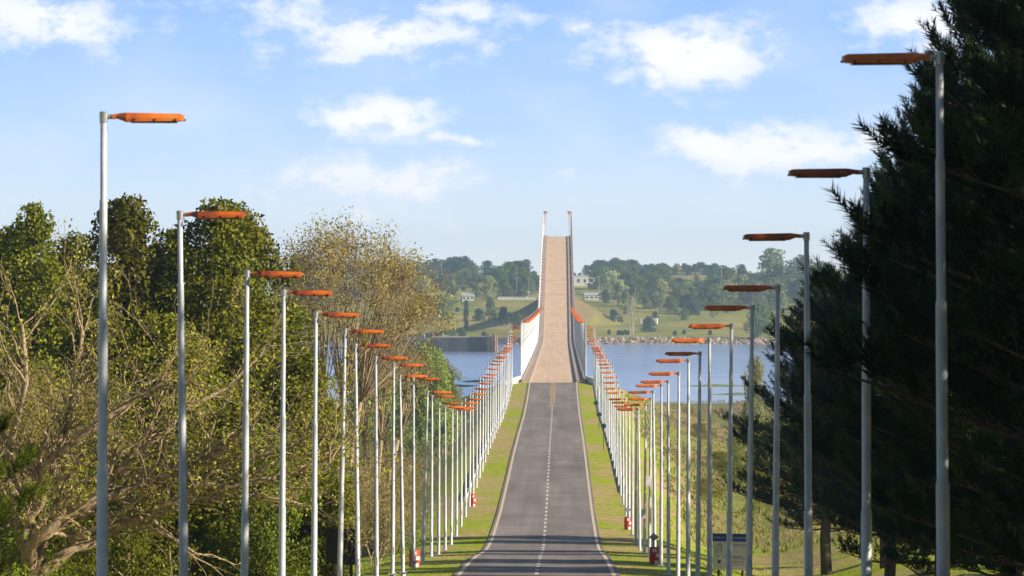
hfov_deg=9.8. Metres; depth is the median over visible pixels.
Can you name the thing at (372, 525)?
dry bush
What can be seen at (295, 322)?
evergreen tree
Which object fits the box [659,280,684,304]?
tree
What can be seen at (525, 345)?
street lamp
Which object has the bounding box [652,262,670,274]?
tree
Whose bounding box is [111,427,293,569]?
thin tree
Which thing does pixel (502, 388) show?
street lamp
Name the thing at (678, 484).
street lamp
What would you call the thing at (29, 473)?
spreading tree
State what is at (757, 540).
dry brush
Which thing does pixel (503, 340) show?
shore wall
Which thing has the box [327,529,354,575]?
notice board
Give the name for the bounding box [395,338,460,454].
willow bush
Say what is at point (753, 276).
tree
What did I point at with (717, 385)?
mud bank
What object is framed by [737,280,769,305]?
tree
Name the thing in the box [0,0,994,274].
sky
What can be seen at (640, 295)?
tree
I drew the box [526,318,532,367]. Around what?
street lamp
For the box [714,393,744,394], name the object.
mud bank
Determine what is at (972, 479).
pine tree
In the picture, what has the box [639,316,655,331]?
tree
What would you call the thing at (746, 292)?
tree
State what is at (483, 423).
street lamp
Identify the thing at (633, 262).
tree
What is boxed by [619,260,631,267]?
tree
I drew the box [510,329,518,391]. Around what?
street lamp
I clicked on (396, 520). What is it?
dry bush
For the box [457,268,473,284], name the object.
tree
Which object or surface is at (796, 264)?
eucalyptus
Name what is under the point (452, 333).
tree
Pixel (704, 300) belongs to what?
tree
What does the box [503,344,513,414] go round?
street lamp
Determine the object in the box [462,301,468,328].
cypress
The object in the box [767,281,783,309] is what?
tree
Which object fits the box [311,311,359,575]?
street lamp
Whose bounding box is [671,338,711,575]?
street lamp
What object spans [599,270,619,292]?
tree
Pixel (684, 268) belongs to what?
tree
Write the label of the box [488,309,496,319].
tree
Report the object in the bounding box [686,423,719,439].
brush bush
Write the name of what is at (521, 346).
street lamp
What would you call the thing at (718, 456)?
brush bush
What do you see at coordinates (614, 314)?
tree
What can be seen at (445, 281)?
tree
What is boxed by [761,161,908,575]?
pine tree
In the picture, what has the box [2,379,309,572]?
thin tree
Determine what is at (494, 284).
tree
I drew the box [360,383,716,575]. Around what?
verge grass
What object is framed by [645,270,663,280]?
tree
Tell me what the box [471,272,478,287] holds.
tree
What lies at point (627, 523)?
traffic drum
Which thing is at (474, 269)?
tree
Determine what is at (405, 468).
brush bush
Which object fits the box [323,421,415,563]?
dry bush
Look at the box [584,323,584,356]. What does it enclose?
street lamp
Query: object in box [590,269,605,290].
tree
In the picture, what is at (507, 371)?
street lamp
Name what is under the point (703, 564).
field grass
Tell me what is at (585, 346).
street lamp
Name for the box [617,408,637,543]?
street lamp
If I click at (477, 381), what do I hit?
mud bank
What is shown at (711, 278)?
tree
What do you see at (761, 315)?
tree
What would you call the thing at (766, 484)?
pine tree
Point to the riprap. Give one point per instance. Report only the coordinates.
(658, 340)
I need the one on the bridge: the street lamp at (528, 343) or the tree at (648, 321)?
the street lamp at (528, 343)
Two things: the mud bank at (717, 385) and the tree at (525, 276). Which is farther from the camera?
the tree at (525, 276)
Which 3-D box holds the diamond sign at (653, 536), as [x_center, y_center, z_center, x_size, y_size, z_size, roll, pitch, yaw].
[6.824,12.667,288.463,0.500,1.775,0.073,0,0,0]
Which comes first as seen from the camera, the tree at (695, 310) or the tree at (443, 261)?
the tree at (695, 310)
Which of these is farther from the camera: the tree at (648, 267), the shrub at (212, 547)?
the tree at (648, 267)
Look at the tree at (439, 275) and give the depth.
3011.62 m
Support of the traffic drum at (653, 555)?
on the ground at (594, 314)
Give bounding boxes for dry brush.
[346,390,902,552]
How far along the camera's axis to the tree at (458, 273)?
3144.28 m
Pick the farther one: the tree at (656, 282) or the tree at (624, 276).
the tree at (624, 276)
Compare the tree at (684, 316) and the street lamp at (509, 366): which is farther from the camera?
the tree at (684, 316)
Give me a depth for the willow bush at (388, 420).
665.58 m
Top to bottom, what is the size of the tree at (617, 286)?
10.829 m
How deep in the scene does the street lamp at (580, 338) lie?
1066.60 m
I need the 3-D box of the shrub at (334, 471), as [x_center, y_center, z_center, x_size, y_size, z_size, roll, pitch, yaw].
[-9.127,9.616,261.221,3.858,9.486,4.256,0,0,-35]
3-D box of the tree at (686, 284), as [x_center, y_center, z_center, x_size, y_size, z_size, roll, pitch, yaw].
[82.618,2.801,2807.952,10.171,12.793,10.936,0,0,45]
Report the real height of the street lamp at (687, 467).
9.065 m
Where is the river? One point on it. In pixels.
(633, 365)
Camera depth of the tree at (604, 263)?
3348.90 m
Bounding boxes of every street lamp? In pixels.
[96,111,185,575]
[176,210,246,575]
[241,270,303,575]
[279,289,333,575]
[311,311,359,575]
[337,328,384,575]
[354,343,391,575]
[374,356,408,575]
[388,363,423,575]
[399,375,427,575]
[409,378,438,568]
[420,390,451,562]
[428,395,454,557]
[435,402,460,554]
[442,406,465,551]
[448,408,471,544]
[454,407,475,536]
[459,402,478,526]
[463,398,481,516]
[467,393,486,506]
[472,388,487,493]
[474,382,491,487]
[478,377,493,478]
[482,374,496,470]
[484,368,498,462]
[486,363,500,455]
[489,360,502,448]
[491,357,504,443]
[494,356,505,437]
[495,353,506,433]
[497,351,508,429]
[499,350,510,425]
[501,348,510,421]
[502,347,511,418]
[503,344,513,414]
[505,341,514,409]
[507,339,516,405]
[508,333,516,396]
[508,336,516,401]
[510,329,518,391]
[511,326,519,386]
[520,322,528,374]
[521,321,529,378]
[522,320,522,375]
[523,323,523,373]
[524,319,531,352]
[525,319,532,369]
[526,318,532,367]
[527,335,527,365]
[528,323,528,363]
[531,320,531,356]
[533,319,533,352]
[535,311,539,347]
[573,314,578,356]
[577,322,585,375]
[579,315,579,359]
[580,316,580,355]
[582,338,582,369]
[583,324,583,354]
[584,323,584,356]
[585,326,593,385]
[586,333,595,395]
[587,329,595,390]
[587,335,596,399]
[587,340,597,408]
[589,343,599,411]
[591,346,601,417]
[591,348,601,420]
[592,349,602,423]
[593,351,603,428]
[594,353,605,432]
[595,355,606,437]
[596,357,607,442]
[597,360,609,448]
[598,364,611,454]
[600,367,613,461]
[601,372,614,469]
[603,376,617,477]
[604,382,619,486]
[604,387,621,495]
[606,392,624,505]
[609,398,626,515]
[612,401,629,516]
[614,405,634,535]
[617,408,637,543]
[618,408,642,550]
[624,403,647,554]
[628,398,651,556]
[629,390,655,546]
[635,384,664,566]
[640,380,672,575]
[649,372,679,575]
[656,359,689,575]
[665,351,701,575]
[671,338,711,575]
[688,323,733,575]
[704,305,754,575]
[723,284,780,575]
[742,232,812,575]
[787,167,871,575]
[840,51,949,575]
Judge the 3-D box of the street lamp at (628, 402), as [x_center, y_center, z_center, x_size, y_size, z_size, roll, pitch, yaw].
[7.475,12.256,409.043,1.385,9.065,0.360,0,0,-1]
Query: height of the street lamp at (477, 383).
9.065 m
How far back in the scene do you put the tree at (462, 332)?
2412.03 m
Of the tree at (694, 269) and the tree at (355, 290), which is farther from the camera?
the tree at (694, 269)
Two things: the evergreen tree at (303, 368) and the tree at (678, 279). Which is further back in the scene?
the tree at (678, 279)
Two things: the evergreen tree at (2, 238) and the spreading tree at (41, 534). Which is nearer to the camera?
the spreading tree at (41, 534)
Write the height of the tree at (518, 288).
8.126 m
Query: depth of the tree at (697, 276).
2981.93 m
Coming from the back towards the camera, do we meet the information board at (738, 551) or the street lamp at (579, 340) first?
the street lamp at (579, 340)
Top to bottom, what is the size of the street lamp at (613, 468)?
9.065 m
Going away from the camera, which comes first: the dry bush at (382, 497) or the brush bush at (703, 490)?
the dry bush at (382, 497)
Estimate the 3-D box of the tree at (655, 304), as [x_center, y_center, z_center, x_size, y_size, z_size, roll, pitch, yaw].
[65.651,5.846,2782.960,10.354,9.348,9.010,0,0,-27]
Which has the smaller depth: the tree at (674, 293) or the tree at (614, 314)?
the tree at (614, 314)
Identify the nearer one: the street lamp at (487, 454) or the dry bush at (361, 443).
the dry bush at (361, 443)
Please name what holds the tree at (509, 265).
on the ground at (594, 314)
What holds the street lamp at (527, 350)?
on the bridge
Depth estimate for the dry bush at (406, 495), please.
352.68 m
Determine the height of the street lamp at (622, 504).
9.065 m
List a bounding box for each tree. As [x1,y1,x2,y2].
[0,200,83,485]
[0,209,132,380]
[0,212,426,575]
[0,226,60,464]
[0,336,189,554]
[0,360,174,575]
[0,402,53,574]
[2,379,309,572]
[33,230,121,398]
[53,192,177,571]
[60,312,266,575]
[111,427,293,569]
[112,228,214,388]
[125,196,286,570]
[196,201,330,460]
[233,343,360,575]
[238,298,354,574]
[261,206,461,476]
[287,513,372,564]
[334,306,446,556]
[335,289,347,302]
[343,259,367,281]
[351,280,359,296]
[354,279,379,298]
[412,261,426,275]
[413,289,433,318]
[416,275,433,294]
[418,273,435,286]
[420,260,431,272]
[429,258,444,273]
[430,259,448,273]
[433,294,454,320]
[435,273,445,291]
[440,273,457,291]
[442,257,458,274]
[443,256,472,274]
[446,273,458,295]
[449,329,457,335]
[453,271,463,283]
[454,276,468,290]
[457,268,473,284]
[458,327,466,335]
[463,269,473,286]
[469,265,481,283]
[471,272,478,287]
[472,284,482,299]
[472,308,485,320]
[474,274,482,293]
[477,275,498,299]
[479,260,494,274]
[486,298,495,308]
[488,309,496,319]
[489,266,509,283]
[492,283,498,298]
[492,306,513,330]
[496,275,511,296]
[501,261,521,281]
[502,284,515,296]
[507,269,514,282]
[509,275,523,292]
[510,313,524,329]
[512,283,521,296]
[514,260,529,275]
[515,271,535,290]
[517,266,526,281]
[517,284,528,296]
[523,259,533,271]
[524,278,535,294]
[534,275,538,294]
[581,265,588,274]
[586,266,614,289]
[587,263,598,274]
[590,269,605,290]
[597,289,610,302]
[598,260,611,268]
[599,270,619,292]
[601,276,611,293]
[607,257,624,266]
[609,279,628,298]
[609,309,618,321]
[610,264,634,289]
[611,283,622,301]
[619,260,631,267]
[619,290,630,306]
[620,270,628,289]
[623,270,636,286]
[624,283,636,299]
[624,285,637,333]
[627,260,639,278]
[628,286,646,306]
[631,263,640,283]
[636,267,649,285]
[636,274,650,294]
[638,264,651,278]
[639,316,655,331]
[642,279,657,308]
[643,294,651,308]
[643,298,653,308]
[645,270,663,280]
[647,291,663,308]
[649,264,674,280]
[650,278,664,291]
[651,311,657,317]
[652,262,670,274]
[654,280,676,305]
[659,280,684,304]
[662,295,679,312]
[663,275,670,282]
[663,288,682,305]
[669,264,684,280]
[672,277,682,292]
[673,307,679,313]
[675,281,696,298]
[679,293,700,314]
[679,308,690,317]
[680,263,690,273]
[680,314,688,319]
[681,265,694,274]
[687,285,698,292]
[689,290,700,307]
[690,303,700,314]
[691,264,698,273]
[691,272,701,285]
[692,279,702,296]
[695,262,709,274]
[696,283,719,310]
[701,274,723,286]
[702,283,732,307]
[705,263,719,275]
[710,278,724,286]
[714,262,860,575]
[717,266,733,282]
[718,279,738,304]
[722,287,739,304]
[728,268,737,280]
[730,264,747,282]
[734,274,744,295]
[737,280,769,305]
[739,279,761,302]
[742,274,749,284]
[742,303,774,337]
[750,272,760,280]
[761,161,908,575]
[762,277,791,302]
[764,0,1023,575]
[764,268,884,568]
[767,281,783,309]
[767,299,775,310]
[780,67,969,575]
[780,290,788,306]
[781,274,795,297]
[787,0,1023,575]
[787,285,799,302]
[791,283,821,308]
[795,0,1023,564]
[812,262,827,271]
[839,10,1023,501]
[880,0,1023,470]
[880,66,1023,565]
[891,104,1023,470]
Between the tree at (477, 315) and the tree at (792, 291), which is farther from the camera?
the tree at (792, 291)
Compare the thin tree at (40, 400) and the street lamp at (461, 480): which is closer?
the thin tree at (40, 400)
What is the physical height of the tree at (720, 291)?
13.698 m
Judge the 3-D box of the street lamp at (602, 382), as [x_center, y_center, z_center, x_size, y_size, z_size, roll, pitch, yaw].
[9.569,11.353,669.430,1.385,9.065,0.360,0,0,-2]
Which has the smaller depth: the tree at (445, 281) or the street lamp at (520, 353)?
the street lamp at (520, 353)
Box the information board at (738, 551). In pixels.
[712,533,745,575]
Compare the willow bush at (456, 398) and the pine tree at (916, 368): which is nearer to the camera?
the pine tree at (916, 368)
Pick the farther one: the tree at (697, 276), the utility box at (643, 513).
the tree at (697, 276)
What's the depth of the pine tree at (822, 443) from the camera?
150.08 m
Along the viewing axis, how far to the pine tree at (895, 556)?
199.27 m
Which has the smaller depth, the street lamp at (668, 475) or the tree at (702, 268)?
the street lamp at (668, 475)
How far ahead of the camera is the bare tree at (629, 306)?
2466.47 m
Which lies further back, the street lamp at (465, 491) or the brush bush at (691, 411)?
the brush bush at (691, 411)
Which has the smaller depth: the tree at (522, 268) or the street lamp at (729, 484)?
the street lamp at (729, 484)
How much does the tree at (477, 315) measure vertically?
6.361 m
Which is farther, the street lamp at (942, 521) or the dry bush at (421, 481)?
the dry bush at (421, 481)
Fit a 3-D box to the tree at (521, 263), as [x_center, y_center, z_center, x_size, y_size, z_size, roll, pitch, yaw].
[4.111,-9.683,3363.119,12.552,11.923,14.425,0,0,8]
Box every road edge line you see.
[456,382,529,575]
[576,382,615,575]
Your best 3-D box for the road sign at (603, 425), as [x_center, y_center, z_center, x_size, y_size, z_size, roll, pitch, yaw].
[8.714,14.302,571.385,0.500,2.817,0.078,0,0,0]
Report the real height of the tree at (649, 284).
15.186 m
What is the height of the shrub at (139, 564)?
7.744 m
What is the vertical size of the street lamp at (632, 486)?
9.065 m
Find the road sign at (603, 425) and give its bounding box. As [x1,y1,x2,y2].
[601,423,605,449]
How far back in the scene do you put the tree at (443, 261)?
3378.45 m
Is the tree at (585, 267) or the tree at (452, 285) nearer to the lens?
the tree at (452, 285)
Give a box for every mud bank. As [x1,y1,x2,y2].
[452,384,476,386]
[461,380,497,381]
[691,384,743,386]
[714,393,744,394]
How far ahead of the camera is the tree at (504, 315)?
2517.78 m
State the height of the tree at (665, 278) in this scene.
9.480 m
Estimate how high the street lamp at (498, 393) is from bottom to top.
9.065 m
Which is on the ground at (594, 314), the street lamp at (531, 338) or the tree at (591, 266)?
the tree at (591, 266)
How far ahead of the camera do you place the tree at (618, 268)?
3078.16 m
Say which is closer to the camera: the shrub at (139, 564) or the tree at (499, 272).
the shrub at (139, 564)
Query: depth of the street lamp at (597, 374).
744.98 m
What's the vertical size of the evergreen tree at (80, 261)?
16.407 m
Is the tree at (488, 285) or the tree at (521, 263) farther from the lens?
the tree at (521, 263)
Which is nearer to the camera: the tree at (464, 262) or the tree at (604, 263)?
the tree at (464, 262)
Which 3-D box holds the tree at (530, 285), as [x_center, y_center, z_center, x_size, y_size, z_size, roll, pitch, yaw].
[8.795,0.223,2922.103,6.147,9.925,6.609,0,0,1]
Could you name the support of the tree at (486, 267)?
on the ground at (594, 314)
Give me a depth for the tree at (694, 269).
3395.89 m
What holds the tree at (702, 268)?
on the ground at (594, 314)
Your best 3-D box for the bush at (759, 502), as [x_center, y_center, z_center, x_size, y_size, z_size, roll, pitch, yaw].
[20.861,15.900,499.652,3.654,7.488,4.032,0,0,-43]
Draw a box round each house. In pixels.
[460,293,474,301]
[583,293,598,299]
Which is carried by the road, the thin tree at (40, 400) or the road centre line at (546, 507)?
the road centre line at (546, 507)
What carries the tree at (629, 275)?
on the ground at (594, 314)
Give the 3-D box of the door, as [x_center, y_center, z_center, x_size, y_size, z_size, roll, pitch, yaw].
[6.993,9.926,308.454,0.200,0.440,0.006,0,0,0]
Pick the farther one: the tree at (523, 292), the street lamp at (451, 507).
the tree at (523, 292)
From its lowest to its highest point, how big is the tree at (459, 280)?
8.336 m
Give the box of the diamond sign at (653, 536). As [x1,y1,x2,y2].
[649,533,658,546]
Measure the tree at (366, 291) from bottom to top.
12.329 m
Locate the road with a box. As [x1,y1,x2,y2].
[452,383,619,575]
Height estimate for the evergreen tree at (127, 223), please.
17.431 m
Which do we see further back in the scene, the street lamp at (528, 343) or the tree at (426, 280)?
the tree at (426, 280)
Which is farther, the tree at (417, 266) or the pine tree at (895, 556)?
the tree at (417, 266)
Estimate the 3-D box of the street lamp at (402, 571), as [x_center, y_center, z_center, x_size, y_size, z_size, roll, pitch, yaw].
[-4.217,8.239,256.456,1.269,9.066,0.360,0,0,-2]
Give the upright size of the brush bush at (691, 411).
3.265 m
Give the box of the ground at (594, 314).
[14,274,1023,575]
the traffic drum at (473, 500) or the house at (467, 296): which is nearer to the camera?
the traffic drum at (473, 500)
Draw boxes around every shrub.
[0,481,77,575]
[7,493,112,575]
[49,471,126,575]
[65,434,191,575]
[172,432,278,575]
[202,422,323,575]
[229,497,322,575]
[291,425,349,575]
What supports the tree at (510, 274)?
on the ground at (594, 314)
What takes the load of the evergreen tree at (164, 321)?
on the ground at (594, 314)
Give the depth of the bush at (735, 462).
599.63 m
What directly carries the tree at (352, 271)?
on the ground at (594, 314)
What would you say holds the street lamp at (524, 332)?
on the bridge
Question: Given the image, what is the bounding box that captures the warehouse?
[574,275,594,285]
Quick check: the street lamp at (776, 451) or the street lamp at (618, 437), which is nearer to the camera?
the street lamp at (776, 451)
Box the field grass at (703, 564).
[76,499,1023,575]
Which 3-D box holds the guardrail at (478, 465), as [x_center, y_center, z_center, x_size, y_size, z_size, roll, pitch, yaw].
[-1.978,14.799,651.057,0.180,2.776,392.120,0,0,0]
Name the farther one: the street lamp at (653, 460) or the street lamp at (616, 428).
the street lamp at (616, 428)
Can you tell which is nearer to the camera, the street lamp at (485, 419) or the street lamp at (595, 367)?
the street lamp at (485, 419)
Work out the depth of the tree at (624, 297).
2778.96 m
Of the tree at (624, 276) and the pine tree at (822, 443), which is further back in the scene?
the tree at (624, 276)
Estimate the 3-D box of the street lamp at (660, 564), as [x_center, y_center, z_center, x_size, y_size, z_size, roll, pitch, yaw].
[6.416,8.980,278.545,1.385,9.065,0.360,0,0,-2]
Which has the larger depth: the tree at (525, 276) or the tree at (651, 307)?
the tree at (525, 276)
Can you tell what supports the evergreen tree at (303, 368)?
on the ground at (594, 314)
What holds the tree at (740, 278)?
on the ground at (594, 314)
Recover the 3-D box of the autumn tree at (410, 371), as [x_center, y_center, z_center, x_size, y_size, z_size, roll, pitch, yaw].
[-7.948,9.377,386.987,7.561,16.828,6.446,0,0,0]
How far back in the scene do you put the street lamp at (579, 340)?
1116.98 m
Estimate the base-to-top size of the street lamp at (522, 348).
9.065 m
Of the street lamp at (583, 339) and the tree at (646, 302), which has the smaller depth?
the street lamp at (583, 339)
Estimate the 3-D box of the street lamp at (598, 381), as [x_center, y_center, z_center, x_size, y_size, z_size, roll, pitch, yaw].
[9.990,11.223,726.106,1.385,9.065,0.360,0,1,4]
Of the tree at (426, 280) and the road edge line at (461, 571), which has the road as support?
the road edge line at (461, 571)
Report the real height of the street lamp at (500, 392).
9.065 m
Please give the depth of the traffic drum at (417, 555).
278.86 m
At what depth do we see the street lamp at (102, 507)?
88.03 m
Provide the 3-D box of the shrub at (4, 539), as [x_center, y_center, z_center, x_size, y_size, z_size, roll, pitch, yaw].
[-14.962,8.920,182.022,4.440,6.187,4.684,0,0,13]
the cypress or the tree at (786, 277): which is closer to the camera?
the cypress
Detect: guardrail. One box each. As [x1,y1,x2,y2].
[467,425,493,496]
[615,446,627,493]
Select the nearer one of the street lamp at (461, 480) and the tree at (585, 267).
the street lamp at (461, 480)
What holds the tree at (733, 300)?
on the ground at (594, 314)
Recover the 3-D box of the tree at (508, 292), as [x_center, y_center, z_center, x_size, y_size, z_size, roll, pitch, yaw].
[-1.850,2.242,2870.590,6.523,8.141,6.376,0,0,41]
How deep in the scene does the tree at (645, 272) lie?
2946.57 m
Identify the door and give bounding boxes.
[646,477,649,484]
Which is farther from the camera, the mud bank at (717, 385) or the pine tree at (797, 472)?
the mud bank at (717, 385)
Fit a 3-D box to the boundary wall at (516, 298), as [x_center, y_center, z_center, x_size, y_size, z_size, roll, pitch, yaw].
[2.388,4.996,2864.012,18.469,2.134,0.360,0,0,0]
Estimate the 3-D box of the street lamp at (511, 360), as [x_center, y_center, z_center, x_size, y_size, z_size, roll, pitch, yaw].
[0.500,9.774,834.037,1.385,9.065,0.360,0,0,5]
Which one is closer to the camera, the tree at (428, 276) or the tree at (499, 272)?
the tree at (428, 276)
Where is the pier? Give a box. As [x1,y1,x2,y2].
[387,333,497,350]
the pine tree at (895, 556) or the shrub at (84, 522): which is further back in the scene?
the shrub at (84, 522)
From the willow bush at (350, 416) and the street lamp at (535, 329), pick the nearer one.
the willow bush at (350, 416)
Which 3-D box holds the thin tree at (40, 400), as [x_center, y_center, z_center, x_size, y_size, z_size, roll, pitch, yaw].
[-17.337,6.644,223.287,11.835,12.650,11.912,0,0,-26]
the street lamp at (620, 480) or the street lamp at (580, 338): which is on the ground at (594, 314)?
the street lamp at (620, 480)
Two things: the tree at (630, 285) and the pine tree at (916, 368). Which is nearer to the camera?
the pine tree at (916, 368)
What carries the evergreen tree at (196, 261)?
on the ground at (594, 314)
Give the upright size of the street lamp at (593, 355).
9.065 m
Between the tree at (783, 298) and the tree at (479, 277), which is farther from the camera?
the tree at (479, 277)
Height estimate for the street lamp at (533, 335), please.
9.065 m
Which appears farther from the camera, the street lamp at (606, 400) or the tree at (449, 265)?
the tree at (449, 265)
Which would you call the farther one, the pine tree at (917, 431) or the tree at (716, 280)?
the tree at (716, 280)
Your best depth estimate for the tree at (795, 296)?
2732.08 m
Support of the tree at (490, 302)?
on the ground at (594, 314)
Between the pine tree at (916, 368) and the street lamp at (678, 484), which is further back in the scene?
the street lamp at (678, 484)
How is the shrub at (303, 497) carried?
on the ground at (594, 314)
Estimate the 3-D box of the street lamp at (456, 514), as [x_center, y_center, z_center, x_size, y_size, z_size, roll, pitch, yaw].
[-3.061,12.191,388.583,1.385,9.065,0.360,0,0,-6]
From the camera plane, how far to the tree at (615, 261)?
3508.60 m
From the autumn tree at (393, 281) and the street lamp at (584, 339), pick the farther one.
the street lamp at (584, 339)
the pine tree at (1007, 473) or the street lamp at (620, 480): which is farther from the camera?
the street lamp at (620, 480)
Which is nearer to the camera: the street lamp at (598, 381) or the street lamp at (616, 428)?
the street lamp at (616, 428)
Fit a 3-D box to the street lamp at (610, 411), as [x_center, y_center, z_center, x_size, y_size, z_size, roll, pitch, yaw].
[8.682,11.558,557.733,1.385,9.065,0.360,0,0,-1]
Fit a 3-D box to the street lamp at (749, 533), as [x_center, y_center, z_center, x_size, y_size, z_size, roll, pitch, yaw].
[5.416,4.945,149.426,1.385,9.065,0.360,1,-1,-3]
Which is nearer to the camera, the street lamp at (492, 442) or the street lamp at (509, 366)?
the street lamp at (492, 442)
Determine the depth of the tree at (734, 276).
3101.01 m
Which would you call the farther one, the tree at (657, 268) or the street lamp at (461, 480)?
the tree at (657, 268)
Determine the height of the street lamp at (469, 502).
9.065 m
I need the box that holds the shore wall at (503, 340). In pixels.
[498,338,520,343]
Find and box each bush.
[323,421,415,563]
[323,438,448,569]
[329,347,389,464]
[337,398,461,543]
[345,419,450,560]
[345,457,441,569]
[363,448,428,534]
[367,347,418,461]
[373,457,420,477]
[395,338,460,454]
[433,358,463,412]
[683,405,703,417]
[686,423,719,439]
[690,477,726,498]
[701,451,737,472]
[716,435,747,484]
[736,444,786,513]
[738,353,768,447]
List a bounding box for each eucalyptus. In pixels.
[756,248,797,290]
[781,254,814,294]
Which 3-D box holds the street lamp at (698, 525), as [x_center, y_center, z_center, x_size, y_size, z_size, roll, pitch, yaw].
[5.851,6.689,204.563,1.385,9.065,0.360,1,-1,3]
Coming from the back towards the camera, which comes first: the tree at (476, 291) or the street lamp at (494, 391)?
the tree at (476, 291)
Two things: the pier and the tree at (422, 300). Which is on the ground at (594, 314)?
the tree at (422, 300)
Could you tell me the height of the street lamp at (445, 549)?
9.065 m
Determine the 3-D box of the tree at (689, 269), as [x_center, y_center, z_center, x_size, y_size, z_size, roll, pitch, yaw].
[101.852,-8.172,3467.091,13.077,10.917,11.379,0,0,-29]
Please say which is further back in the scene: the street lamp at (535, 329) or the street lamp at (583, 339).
the street lamp at (535, 329)
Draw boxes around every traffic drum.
[409,550,419,566]
[471,494,475,506]
[624,517,630,529]
[649,547,658,563]
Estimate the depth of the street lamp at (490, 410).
573.77 m
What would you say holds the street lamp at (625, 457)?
on the ground at (594, 314)
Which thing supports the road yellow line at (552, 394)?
on the road
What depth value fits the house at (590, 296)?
2876.55 m
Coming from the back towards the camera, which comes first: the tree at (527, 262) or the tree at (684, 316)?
the tree at (527, 262)
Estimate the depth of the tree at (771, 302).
2729.81 m
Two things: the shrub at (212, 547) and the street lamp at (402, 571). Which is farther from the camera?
the street lamp at (402, 571)
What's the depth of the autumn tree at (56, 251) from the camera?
332.81 m
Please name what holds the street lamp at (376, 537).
on the ground at (594, 314)
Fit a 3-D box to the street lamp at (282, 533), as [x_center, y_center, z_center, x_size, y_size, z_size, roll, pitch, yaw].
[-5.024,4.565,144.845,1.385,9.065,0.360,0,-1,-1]
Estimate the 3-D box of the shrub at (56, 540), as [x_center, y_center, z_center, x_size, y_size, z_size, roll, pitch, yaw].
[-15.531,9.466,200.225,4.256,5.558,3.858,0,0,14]
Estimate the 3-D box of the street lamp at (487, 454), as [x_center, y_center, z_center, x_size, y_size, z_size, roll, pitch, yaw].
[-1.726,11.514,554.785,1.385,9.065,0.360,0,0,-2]
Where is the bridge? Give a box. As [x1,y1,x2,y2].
[506,235,599,385]
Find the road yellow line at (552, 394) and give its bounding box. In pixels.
[550,383,555,404]
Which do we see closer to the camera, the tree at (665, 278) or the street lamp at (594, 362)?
the street lamp at (594, 362)
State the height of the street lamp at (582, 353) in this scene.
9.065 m
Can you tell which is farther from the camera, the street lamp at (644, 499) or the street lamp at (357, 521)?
the street lamp at (644, 499)
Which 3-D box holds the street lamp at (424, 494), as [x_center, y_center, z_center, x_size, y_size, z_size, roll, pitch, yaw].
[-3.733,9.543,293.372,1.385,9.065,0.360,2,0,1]
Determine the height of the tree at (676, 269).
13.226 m
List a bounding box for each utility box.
[641,509,645,518]
[646,476,649,485]
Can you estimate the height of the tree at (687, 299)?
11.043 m
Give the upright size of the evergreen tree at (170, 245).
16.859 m
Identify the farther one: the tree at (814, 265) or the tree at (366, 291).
the tree at (814, 265)
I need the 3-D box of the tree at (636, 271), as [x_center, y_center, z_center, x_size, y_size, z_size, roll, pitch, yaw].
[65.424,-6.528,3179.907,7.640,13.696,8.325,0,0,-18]
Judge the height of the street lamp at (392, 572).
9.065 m
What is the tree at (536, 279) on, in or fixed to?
on the ground at (594, 314)
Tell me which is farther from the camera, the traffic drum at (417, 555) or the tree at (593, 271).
the tree at (593, 271)
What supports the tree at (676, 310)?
on the ground at (594, 314)
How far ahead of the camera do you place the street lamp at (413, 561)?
274.73 m
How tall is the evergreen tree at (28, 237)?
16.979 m
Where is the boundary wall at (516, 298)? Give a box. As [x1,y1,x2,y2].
[498,296,535,299]
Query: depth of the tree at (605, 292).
2801.74 m
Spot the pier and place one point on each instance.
(472, 343)
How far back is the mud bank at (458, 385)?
1443.34 m
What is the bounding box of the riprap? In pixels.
[408,336,774,343]
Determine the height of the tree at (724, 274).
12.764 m
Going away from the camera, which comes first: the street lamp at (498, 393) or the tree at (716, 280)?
the street lamp at (498, 393)
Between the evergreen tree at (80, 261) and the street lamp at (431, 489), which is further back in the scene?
the street lamp at (431, 489)
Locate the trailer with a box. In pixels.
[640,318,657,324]
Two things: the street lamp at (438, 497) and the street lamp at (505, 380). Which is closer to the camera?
the street lamp at (438, 497)
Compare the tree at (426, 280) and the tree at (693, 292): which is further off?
the tree at (426, 280)
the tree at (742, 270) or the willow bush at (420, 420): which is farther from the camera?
the tree at (742, 270)
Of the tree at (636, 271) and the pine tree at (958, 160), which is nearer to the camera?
the pine tree at (958, 160)
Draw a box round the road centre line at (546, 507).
[535,406,552,573]
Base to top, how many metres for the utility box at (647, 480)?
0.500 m
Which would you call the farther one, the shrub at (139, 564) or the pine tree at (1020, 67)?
the shrub at (139, 564)
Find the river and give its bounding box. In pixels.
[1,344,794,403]
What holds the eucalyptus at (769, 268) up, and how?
on the ground at (594, 314)
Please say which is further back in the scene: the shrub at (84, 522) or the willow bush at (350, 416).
the willow bush at (350, 416)
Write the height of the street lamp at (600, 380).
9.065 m
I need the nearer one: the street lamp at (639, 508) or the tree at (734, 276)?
the street lamp at (639, 508)

